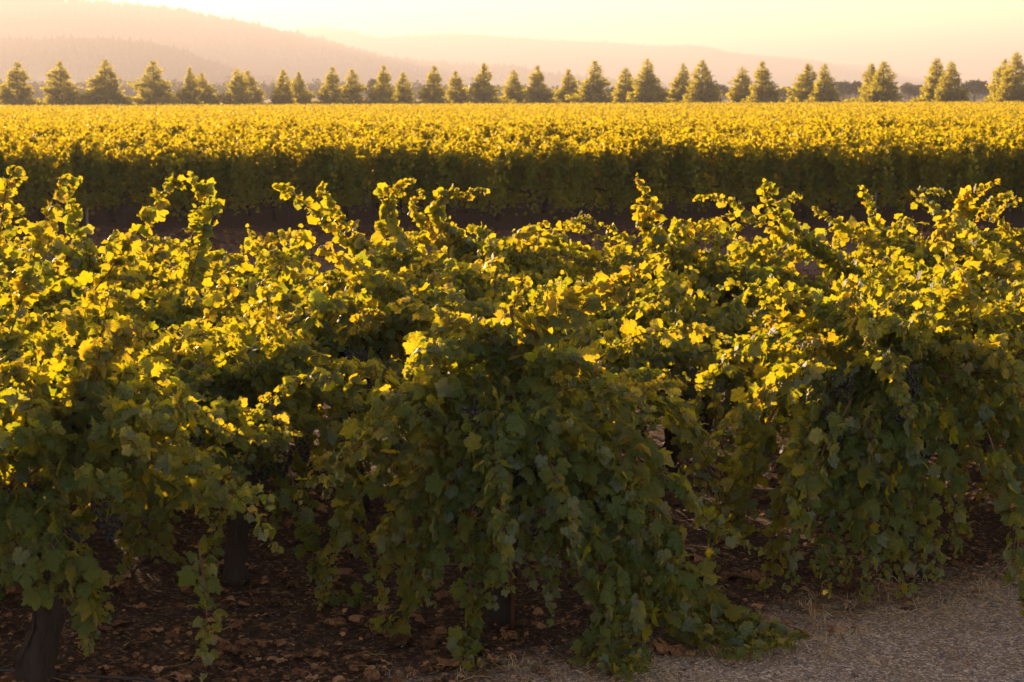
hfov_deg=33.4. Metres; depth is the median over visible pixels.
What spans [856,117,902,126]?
grapevine
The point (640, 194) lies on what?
grapevine
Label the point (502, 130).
grapevine
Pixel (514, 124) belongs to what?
grapevine
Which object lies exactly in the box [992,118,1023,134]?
grapevine
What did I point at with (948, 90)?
conifer tree
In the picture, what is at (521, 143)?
grapevine
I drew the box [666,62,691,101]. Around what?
conifer tree
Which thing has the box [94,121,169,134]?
grapevine
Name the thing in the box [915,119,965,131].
grapevine
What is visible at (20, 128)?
grapevine
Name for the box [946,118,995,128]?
grapevine
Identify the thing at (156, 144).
grapevine
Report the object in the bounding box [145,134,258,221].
grapevine
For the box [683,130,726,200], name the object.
grapevine
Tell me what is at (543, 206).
grapevine
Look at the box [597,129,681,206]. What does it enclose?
grapevine
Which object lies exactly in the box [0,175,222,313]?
grapevine
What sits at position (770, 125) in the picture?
grapevine
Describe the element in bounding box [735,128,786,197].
grapevine
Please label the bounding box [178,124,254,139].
grapevine
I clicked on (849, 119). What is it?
grapevine
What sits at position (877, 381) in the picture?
grapevine
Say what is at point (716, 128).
grapevine
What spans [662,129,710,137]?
grapevine
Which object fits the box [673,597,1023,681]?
gravel road
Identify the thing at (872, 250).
grapevine
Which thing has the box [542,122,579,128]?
grapevine
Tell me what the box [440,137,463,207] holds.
grapevine
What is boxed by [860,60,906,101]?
conifer tree
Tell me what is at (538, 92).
conifer tree
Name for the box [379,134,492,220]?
grapevine
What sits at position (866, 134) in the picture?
grapevine
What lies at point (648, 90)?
conifer tree
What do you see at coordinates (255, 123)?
grapevine
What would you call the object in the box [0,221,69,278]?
grapevine
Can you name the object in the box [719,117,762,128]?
grapevine
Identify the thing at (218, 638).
fallen leaf
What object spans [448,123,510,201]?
grapevine
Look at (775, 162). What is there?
grapevine
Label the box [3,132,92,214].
grapevine
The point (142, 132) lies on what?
grapevine
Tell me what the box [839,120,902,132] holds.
grapevine
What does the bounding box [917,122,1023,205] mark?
grapevine
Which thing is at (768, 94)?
conifer tree
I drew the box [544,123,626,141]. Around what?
grapevine
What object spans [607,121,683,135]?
grapevine
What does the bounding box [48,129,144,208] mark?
grapevine
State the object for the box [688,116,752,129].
grapevine
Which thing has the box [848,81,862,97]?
broadleaf tree
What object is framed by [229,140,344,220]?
grapevine
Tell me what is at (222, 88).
wood
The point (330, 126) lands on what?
grapevine
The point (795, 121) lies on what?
grapevine
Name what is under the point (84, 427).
grapevine
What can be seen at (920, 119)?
grapevine
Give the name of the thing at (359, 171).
grapevine
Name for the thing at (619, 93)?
conifer tree
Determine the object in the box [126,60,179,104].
conifer tree
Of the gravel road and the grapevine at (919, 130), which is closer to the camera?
the gravel road
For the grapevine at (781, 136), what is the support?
on the ground at (986, 535)
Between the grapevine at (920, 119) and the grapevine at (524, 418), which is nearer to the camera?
the grapevine at (524, 418)
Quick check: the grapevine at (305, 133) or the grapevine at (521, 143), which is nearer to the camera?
the grapevine at (521, 143)
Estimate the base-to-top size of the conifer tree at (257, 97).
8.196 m
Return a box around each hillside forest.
[0,0,679,88]
[0,33,316,97]
[287,25,956,87]
[685,43,961,83]
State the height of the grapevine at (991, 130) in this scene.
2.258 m
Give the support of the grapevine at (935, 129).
on the ground at (986, 535)
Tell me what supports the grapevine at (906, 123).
on the ground at (986, 535)
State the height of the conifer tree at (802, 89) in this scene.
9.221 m
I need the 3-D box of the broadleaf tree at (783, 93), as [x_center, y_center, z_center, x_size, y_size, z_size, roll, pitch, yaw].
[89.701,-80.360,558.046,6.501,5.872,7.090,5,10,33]
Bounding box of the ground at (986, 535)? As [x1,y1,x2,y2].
[0,99,1023,681]
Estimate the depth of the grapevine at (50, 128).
60.47 m
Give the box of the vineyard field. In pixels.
[0,100,1023,129]
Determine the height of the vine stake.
1.880 m
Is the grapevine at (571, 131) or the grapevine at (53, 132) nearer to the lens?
the grapevine at (53, 132)
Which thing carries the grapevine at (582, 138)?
on the ground at (986, 535)
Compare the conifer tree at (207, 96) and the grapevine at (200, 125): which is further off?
the conifer tree at (207, 96)
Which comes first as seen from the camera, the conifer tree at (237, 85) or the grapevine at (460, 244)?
the grapevine at (460, 244)
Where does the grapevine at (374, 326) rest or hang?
on the ground at (986, 535)
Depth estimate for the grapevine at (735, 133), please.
48.84 m
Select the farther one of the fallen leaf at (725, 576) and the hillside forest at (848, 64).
the hillside forest at (848, 64)
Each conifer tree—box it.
[0,62,50,105]
[38,61,83,104]
[74,59,137,104]
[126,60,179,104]
[165,66,206,104]
[196,72,221,103]
[216,68,252,104]
[236,70,268,104]
[269,68,297,104]
[288,71,317,103]
[312,66,351,103]
[339,69,368,103]
[362,65,400,103]
[393,71,417,103]
[413,65,453,103]
[444,70,472,103]
[462,63,517,103]
[499,69,528,102]
[519,65,560,102]
[551,69,580,102]
[564,60,613,102]
[609,68,635,102]
[625,58,673,102]
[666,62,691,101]
[679,59,722,102]
[725,65,752,101]
[740,61,786,102]
[781,62,839,102]
[804,63,841,101]
[843,63,898,101]
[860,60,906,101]
[910,57,950,101]
[931,61,970,101]
[983,58,1014,101]
[991,51,1023,101]
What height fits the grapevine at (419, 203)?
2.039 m
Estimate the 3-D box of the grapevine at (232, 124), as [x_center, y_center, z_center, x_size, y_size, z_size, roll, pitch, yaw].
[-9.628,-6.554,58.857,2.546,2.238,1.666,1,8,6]
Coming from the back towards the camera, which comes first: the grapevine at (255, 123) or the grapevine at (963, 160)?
the grapevine at (255, 123)
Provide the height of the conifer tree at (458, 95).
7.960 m
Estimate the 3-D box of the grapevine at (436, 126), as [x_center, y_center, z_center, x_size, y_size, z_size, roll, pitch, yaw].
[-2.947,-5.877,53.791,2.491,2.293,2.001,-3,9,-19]
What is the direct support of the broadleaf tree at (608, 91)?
on the ground at (986, 535)
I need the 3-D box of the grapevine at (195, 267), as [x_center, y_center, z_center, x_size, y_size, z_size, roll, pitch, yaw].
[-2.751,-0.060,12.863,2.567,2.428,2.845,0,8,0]
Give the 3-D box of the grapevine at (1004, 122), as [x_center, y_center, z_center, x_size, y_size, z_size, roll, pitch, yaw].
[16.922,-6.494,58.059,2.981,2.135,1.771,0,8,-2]
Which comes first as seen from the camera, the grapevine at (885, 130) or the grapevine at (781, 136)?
the grapevine at (781, 136)
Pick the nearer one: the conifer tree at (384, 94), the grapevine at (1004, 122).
the grapevine at (1004, 122)
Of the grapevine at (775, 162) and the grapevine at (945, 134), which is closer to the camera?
the grapevine at (775, 162)
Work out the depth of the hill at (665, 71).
6391.79 m
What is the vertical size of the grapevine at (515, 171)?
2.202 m
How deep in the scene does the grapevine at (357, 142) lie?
40.15 m
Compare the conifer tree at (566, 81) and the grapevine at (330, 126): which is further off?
the conifer tree at (566, 81)
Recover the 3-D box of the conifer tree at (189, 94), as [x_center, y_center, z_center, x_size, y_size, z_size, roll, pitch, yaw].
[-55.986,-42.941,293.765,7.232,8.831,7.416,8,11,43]
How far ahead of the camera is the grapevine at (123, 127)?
48.88 m
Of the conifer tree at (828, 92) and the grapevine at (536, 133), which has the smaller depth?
the grapevine at (536, 133)
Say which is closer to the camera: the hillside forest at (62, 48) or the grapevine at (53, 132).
the grapevine at (53, 132)
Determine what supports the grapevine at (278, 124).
on the ground at (986, 535)
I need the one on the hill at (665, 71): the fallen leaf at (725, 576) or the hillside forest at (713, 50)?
the hillside forest at (713, 50)
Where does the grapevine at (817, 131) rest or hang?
on the ground at (986, 535)
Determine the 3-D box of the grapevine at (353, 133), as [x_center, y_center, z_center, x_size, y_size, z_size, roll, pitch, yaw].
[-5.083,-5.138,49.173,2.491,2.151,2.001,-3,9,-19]
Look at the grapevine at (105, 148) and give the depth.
39.91 m
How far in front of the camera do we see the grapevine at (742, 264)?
14.81 m
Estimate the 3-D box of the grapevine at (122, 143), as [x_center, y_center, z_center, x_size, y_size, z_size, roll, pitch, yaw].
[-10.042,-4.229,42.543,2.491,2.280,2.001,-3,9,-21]
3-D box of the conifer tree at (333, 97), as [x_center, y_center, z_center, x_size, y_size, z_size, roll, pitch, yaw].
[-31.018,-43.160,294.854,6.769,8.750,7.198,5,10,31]
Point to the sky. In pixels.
(976, 35)
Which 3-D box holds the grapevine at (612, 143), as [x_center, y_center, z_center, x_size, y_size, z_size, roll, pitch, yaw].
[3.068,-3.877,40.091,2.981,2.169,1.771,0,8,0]
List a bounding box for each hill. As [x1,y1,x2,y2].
[0,0,613,89]
[0,49,315,99]
[294,28,923,93]
[680,44,924,82]
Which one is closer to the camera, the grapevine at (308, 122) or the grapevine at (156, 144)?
the grapevine at (156, 144)
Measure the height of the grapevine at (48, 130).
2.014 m
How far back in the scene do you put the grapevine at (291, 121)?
60.50 m
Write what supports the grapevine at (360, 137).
on the ground at (986, 535)
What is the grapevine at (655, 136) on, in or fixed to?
on the ground at (986, 535)
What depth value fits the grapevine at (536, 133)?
44.20 m
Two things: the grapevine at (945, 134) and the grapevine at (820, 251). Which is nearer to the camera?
the grapevine at (820, 251)
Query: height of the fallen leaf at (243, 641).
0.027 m
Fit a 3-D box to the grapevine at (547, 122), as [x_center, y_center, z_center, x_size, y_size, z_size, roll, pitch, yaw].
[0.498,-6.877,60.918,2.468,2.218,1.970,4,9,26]
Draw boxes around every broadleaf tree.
[364,78,385,94]
[602,86,615,96]
[716,83,731,101]
[779,86,793,98]
[835,80,853,100]
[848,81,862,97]
[900,82,922,101]
[958,79,988,100]
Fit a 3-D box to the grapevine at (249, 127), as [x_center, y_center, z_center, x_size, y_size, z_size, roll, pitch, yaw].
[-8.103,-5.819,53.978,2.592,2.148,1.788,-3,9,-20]
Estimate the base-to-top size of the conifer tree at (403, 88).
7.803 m
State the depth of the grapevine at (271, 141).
41.92 m
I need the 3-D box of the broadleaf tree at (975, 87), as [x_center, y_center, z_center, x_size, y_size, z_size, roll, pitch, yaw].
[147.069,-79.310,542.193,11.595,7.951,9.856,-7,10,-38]
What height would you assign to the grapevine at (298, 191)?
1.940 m
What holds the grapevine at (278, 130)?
on the ground at (986, 535)
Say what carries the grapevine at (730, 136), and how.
on the ground at (986, 535)
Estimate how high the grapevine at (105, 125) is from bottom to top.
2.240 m
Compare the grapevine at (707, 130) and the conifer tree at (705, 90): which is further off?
the conifer tree at (705, 90)
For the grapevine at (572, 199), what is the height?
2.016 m
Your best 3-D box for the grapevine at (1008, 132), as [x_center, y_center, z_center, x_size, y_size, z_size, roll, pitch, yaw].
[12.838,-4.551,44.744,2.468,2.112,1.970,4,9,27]
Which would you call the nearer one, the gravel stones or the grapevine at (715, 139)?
the gravel stones
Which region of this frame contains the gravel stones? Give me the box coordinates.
[223,490,1023,681]
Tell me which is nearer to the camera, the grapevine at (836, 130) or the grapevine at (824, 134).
the grapevine at (824, 134)
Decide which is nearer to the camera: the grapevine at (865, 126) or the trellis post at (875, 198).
the trellis post at (875, 198)
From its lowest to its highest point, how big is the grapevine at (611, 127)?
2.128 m
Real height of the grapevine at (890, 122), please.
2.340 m
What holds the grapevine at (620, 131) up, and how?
on the ground at (986, 535)
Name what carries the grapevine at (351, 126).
on the ground at (986, 535)
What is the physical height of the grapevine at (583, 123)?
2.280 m
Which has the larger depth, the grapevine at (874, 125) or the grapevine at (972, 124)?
the grapevine at (972, 124)
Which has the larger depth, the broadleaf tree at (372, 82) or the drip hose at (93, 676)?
the broadleaf tree at (372, 82)
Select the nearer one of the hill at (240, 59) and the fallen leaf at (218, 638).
the fallen leaf at (218, 638)
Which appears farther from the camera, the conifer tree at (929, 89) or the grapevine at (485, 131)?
the conifer tree at (929, 89)
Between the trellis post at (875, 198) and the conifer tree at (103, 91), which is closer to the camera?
the trellis post at (875, 198)
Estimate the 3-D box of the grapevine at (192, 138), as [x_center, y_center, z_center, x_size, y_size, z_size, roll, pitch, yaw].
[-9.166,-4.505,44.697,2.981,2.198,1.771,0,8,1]
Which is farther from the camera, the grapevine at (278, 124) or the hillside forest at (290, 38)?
the hillside forest at (290, 38)
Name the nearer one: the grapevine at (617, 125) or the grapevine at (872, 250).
the grapevine at (872, 250)
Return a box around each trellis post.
[85,196,88,225]
[874,191,876,215]
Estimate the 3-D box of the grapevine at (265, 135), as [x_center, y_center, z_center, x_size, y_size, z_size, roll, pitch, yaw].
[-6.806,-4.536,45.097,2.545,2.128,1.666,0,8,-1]
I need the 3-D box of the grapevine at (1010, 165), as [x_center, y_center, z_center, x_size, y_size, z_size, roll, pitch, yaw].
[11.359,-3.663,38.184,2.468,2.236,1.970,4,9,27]
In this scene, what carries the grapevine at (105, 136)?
on the ground at (986, 535)
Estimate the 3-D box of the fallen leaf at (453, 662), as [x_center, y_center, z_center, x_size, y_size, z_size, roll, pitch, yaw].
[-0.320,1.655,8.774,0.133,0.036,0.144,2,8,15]
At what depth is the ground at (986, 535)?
10.26 m
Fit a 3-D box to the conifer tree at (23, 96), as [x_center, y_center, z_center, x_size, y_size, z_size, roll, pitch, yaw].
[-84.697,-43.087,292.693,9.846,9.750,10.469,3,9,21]
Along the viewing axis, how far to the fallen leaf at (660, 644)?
8.97 m
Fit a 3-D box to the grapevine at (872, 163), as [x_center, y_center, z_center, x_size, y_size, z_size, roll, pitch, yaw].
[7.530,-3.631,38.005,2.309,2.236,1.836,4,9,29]
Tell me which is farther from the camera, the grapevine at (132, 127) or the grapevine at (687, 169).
the grapevine at (132, 127)
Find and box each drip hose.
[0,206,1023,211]
[0,668,159,681]
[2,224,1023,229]
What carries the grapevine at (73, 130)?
on the ground at (986, 535)
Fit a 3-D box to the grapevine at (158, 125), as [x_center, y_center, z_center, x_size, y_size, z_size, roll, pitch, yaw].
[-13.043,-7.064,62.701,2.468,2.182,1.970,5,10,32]
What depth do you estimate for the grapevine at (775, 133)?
42.38 m
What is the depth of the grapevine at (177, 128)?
55.67 m
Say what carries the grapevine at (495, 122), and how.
on the ground at (986, 535)
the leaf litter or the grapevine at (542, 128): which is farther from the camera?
the grapevine at (542, 128)
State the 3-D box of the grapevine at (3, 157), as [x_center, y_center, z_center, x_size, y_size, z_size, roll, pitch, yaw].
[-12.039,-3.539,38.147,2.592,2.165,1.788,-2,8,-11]
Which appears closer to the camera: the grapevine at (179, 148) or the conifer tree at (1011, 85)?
the grapevine at (179, 148)
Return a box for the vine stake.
[509,305,514,628]
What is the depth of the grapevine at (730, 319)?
12.79 m
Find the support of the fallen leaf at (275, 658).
on the ground at (986, 535)
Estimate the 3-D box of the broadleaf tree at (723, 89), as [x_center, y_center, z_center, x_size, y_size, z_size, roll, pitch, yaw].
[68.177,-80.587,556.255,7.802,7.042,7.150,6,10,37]
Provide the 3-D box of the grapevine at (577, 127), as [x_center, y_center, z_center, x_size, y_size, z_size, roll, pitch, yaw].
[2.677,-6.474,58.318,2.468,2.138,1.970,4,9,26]
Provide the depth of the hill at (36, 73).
2211.00 m
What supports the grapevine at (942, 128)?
on the ground at (986, 535)
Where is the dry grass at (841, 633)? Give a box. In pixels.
[58,491,1023,681]
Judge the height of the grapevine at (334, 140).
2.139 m
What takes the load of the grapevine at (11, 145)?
on the ground at (986, 535)
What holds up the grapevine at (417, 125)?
on the ground at (986, 535)
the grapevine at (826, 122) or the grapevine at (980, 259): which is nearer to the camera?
the grapevine at (980, 259)
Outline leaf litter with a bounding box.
[0,222,1023,681]
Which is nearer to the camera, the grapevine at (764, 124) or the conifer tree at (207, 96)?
the grapevine at (764, 124)
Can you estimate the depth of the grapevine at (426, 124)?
58.01 m
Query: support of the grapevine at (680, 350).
on the ground at (986, 535)
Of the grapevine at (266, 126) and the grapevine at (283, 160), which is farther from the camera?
the grapevine at (266, 126)
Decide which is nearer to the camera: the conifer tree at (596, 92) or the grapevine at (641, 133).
the grapevine at (641, 133)
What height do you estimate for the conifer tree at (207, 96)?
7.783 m
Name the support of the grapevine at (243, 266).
on the ground at (986, 535)
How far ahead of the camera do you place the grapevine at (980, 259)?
13.31 m
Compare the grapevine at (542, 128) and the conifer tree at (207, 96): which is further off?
the conifer tree at (207, 96)
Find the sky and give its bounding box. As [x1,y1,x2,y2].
[66,0,1023,84]
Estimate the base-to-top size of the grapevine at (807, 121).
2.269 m
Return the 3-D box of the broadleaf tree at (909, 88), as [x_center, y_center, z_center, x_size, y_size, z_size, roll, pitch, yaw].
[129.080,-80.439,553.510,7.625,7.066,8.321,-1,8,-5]
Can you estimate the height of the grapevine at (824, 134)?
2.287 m
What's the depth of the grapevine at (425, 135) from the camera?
42.19 m
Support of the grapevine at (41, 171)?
on the ground at (986, 535)
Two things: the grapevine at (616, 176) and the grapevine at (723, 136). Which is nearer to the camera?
the grapevine at (616, 176)
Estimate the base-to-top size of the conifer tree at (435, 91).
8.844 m
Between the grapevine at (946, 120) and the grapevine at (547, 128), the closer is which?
the grapevine at (547, 128)
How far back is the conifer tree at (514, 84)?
302.00 m
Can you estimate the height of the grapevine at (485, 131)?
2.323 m
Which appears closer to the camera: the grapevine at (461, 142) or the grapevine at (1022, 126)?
the grapevine at (461, 142)
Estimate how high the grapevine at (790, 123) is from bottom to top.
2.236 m
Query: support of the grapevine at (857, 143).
on the ground at (986, 535)
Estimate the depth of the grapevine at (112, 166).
37.69 m
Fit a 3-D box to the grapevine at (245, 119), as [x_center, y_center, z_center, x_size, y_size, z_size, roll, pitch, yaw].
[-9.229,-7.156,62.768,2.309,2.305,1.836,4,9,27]
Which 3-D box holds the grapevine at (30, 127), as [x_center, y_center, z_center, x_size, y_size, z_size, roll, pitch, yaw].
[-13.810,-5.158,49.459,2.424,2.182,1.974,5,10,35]
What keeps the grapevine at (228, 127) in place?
on the ground at (986, 535)
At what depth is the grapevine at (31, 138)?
44.52 m
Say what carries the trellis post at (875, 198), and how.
on the ground at (986, 535)
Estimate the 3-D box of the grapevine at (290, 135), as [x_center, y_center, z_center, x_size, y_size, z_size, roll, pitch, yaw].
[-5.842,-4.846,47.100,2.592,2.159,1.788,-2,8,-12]
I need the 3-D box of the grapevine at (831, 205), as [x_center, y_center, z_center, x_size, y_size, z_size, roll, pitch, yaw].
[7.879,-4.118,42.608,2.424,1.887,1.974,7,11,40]
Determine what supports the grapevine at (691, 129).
on the ground at (986, 535)
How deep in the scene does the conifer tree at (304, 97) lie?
300.23 m
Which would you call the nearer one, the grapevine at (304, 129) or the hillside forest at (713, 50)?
the grapevine at (304, 129)
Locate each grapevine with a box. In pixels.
[0,122,42,135]
[0,125,35,135]
[0,132,81,220]
[0,145,30,209]
[0,165,205,600]
[0,171,324,508]
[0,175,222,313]
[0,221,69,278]
[0,260,175,333]
[0,282,302,681]
[1,130,48,208]
[1,130,104,221]
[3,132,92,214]
[12,125,72,139]
[34,122,88,130]
[42,126,70,132]
[45,130,92,140]
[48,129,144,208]
[57,137,142,221]
[58,123,124,142]
[58,126,117,136]
[60,278,412,608]
[62,124,101,133]
[63,140,192,227]
[71,126,147,214]
[90,123,136,132]
[92,119,137,130]
[92,126,157,196]
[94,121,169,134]
[123,127,219,208]
[126,139,197,211]
[127,126,182,137]
[128,119,183,128]
[138,127,228,220]
[144,118,209,134]
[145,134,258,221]
[153,223,400,453]
[172,123,249,137]
[176,229,513,533]
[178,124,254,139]
[179,122,222,128]
[186,124,271,198]
[192,131,291,215]
[203,118,265,131]
[214,123,275,132]
[217,129,300,203]
[221,123,290,135]
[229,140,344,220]
[230,116,276,128]
[231,133,363,226]
[241,127,303,142]
[247,118,266,130]
[248,255,810,681]
[252,126,326,202]
[256,119,319,128]
[266,117,317,130]
[266,139,364,205]
[272,178,561,436]
[276,124,324,133]
[277,115,323,128]
[279,124,360,137]
[284,117,343,128]
[287,132,388,220]
[295,136,325,207]
[300,135,419,226]
[309,117,371,131]
[314,125,367,139]
[323,120,404,135]
[325,129,412,207]
[329,130,400,197]
[355,127,408,135]
[358,136,477,214]
[361,122,439,213]
[364,120,446,141]
[374,117,437,128]
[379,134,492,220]
[391,184,633,358]
[392,118,448,135]
[398,119,457,131]
[407,122,479,134]
[418,270,765,544]
[431,134,509,212]
[436,118,499,142]
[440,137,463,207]
[442,125,545,219]
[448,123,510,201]
[457,117,526,130]
[459,123,535,133]
[471,118,515,127]
[481,130,592,225]
[490,127,556,207]
[495,117,557,129]
[495,139,581,212]
[499,119,562,140]
[512,173,836,431]
[520,137,620,217]
[522,121,578,138]
[541,245,794,475]
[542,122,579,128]
[543,117,612,132]
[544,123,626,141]
[550,130,617,207]
[555,124,591,133]
[558,120,593,128]
[565,133,674,225]
[569,128,630,146]
[578,116,626,126]
[581,130,703,211]
[582,132,648,211]
[588,121,645,132]
[594,122,638,128]
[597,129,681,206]
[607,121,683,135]
[612,121,698,138]
[615,116,681,127]
[633,126,751,222]
[637,119,703,129]
[650,132,739,212]
[656,123,710,130]
[661,123,712,134]
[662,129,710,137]
[674,238,1023,616]
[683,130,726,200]
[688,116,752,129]
[688,128,781,218]
[692,129,740,188]
[692,178,1023,406]
[696,129,744,206]
[700,123,758,136]
[718,125,813,211]
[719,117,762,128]
[724,257,1023,538]
[726,118,782,131]
[727,133,854,224]
[733,121,817,138]
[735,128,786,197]
[743,127,829,204]
[749,122,796,129]
[759,124,863,218]
[761,114,830,129]
[772,116,823,129]
[783,139,883,211]
[789,120,841,134]
[790,121,864,193]
[794,128,905,219]
[798,117,858,130]
[799,115,842,125]
[811,185,1023,302]
[821,119,883,205]
[828,113,883,127]
[828,132,924,215]
[834,123,900,133]
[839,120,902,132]
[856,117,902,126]
[857,124,955,211]
[859,123,922,134]
[871,113,948,130]
[872,120,926,129]
[883,125,989,224]
[887,112,933,123]
[892,120,965,196]
[910,186,1023,259]
[911,114,957,126]
[911,122,971,194]
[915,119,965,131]
[915,179,1023,405]
[916,122,976,136]
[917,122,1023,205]
[929,127,1015,205]
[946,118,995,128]
[952,119,992,127]
[957,120,1023,137]
[971,133,1023,224]
[974,260,1023,505]
[977,119,1018,128]
[987,129,1016,205]
[989,138,1022,200]
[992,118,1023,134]
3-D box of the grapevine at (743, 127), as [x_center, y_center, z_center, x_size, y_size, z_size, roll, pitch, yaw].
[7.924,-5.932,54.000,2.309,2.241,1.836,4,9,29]
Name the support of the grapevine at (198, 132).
on the ground at (986, 535)
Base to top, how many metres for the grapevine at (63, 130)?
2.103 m
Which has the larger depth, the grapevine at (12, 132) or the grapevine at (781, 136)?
the grapevine at (12, 132)
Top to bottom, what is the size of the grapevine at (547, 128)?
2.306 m
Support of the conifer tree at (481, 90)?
on the ground at (986, 535)
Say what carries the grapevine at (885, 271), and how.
on the ground at (986, 535)
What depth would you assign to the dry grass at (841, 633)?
9.31 m
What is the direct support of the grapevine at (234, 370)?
on the ground at (986, 535)
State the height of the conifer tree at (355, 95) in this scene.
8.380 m
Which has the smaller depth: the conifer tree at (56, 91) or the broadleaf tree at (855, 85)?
the conifer tree at (56, 91)
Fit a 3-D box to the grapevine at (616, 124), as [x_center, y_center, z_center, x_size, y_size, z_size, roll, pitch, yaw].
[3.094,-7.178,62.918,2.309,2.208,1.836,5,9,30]
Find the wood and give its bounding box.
[0,76,990,100]
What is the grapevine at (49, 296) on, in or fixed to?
on the ground at (986, 535)
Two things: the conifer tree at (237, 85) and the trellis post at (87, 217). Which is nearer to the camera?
the trellis post at (87, 217)
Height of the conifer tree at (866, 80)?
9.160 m
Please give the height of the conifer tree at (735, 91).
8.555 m
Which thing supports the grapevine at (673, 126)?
on the ground at (986, 535)
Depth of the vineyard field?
124.52 m
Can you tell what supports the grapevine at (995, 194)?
on the ground at (986, 535)
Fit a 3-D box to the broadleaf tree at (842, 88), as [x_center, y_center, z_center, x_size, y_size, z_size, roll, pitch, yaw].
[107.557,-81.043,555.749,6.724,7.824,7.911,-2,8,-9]
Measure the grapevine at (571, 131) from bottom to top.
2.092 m
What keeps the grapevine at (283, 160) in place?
on the ground at (986, 535)
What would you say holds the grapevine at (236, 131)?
on the ground at (986, 535)
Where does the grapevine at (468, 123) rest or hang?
on the ground at (986, 535)
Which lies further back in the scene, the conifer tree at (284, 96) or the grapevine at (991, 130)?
the conifer tree at (284, 96)
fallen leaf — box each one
[201,635,223,644]
[234,638,254,644]
[264,656,280,661]
[438,658,462,668]
[650,638,685,655]
[720,571,742,579]
[742,569,766,580]
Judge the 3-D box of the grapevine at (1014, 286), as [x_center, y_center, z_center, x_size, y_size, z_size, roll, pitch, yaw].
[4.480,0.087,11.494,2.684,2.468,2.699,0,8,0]
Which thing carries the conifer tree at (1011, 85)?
on the ground at (986, 535)
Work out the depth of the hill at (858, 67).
8213.92 m
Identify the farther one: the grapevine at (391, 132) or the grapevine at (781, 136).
the grapevine at (391, 132)
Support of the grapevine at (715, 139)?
on the ground at (986, 535)
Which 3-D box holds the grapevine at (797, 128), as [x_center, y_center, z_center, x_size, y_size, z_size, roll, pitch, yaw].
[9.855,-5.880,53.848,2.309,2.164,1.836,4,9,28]
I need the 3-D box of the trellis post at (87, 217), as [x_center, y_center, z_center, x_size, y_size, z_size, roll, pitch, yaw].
[-9.402,-2.750,37.769,0.062,0.980,0.059,0,8,0]
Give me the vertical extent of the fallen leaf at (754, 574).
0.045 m
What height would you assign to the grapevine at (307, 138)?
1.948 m
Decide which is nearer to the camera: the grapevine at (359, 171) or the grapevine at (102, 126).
the grapevine at (359, 171)
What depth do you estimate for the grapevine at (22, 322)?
10.77 m
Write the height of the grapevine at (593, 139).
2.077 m
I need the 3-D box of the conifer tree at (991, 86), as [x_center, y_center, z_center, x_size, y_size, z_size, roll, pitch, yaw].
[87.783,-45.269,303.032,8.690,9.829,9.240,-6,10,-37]
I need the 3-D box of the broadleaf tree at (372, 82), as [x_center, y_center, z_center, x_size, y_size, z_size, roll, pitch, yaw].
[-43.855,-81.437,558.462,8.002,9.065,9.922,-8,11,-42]
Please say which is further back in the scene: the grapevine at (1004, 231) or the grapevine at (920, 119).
the grapevine at (920, 119)
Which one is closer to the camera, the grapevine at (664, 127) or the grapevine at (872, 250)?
the grapevine at (872, 250)
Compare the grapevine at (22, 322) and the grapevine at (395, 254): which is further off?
the grapevine at (395, 254)
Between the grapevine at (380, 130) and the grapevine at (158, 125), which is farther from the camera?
the grapevine at (158, 125)
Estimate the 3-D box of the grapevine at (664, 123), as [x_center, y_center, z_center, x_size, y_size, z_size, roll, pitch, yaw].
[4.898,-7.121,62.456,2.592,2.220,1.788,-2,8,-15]

